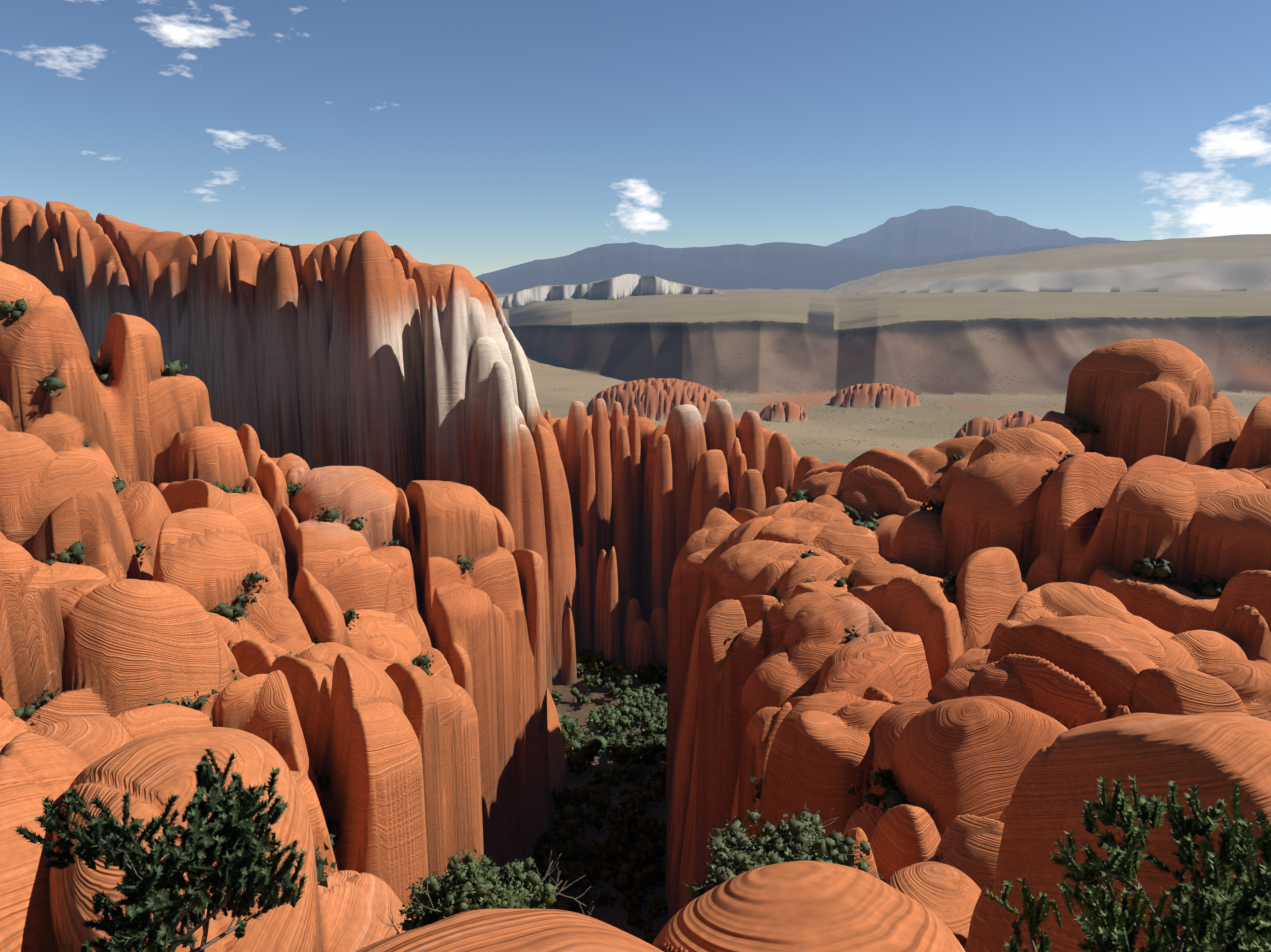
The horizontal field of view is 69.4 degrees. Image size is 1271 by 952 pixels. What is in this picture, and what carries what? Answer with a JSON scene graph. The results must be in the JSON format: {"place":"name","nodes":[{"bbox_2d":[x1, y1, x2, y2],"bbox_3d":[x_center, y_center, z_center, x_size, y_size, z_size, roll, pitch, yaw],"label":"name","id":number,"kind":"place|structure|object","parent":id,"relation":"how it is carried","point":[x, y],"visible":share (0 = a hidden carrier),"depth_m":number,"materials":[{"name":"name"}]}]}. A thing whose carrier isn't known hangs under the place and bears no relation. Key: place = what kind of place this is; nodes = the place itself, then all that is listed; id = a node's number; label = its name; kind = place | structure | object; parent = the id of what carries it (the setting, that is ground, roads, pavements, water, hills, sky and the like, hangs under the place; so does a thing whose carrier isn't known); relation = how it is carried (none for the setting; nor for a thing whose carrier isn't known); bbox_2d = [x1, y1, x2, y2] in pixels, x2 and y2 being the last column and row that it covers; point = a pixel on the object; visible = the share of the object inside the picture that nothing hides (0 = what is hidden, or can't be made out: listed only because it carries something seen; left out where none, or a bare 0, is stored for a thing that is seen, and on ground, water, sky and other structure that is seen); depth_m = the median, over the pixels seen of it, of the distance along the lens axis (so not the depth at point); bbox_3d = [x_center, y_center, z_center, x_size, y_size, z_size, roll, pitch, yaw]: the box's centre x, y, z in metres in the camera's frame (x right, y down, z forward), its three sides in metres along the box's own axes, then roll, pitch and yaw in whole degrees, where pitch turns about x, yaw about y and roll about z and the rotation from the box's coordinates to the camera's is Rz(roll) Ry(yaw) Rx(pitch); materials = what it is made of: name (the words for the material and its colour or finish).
{"place":"outdoors","nodes":[
{"label":"outdoors","id":0,"kind":"place"},
{"bbox_2d":[0,196,1270,951],"bbox_3d":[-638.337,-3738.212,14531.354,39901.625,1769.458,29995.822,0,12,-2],"label":"terrain","id":1,"kind":"structure","parent":0,"point":[608,450],"depth_m":126.59,"materials":[{"name":"orange stone"}]},
{"bbox_2d":[15,748,307,951],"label":"shrub","id":2,"kind":"object","parent":1,"relation":"on","point":[226,840],"visible":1,"depth_m":8.01,"materials":[{"name":"green plant"}]},
{"bbox_2d":[376,849,593,933],"bbox_3d":[-2.095,6.361,13.315,3.220,2.236,2.253,0,12,-2],"label":"shrub","id":3,"kind":"object","parent":1,"relation":"on","point":[514,885],"visible":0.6,"depth_m":12.90,"materials":[{"name":"green plant"}]},
{"bbox_2d":[523,644,668,944],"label":"canyon floor trees","id":4,"kind":"object","parent":1,"relation":"on","point":[636,868],"visible":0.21,"depth_m":173.86,"materials":[{"name":"green plant"}]},
{"bbox_2d":[0,298,1238,887],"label":"small shrubs","id":5,"kind":"object","parent":1,"relation":"on","point":[1154,570],"visible":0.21,"depth_m":105.35,"materials":[{"name":"green plant"}]},
{"bbox_2d":[682,803,884,901],"bbox_3d":[2.542,6.823,14.310,3.656,2.469,3.377,0,12,-2],"label":"shrub","id":6,"kind":"object","parent":1,"relation":"on","point":[798,838],"visible":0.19,"depth_m":14.64,"materials":[{"name":"green plant"}]},
{"bbox_2d":[983,775,1270,951],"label":"shrub","id":7,"kind":"object","parent":1,"relation":"on","point":[1245,913],"visible":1,"depth_m":8.60,"materials":[{"name":"green plant"}]},
{"bbox_2d":[0,0,1270,276],"label":"sky","id":8,"kind":"structure","parent":0,"point":[480,137],"materials":[{"name":"blue"}]}
]}

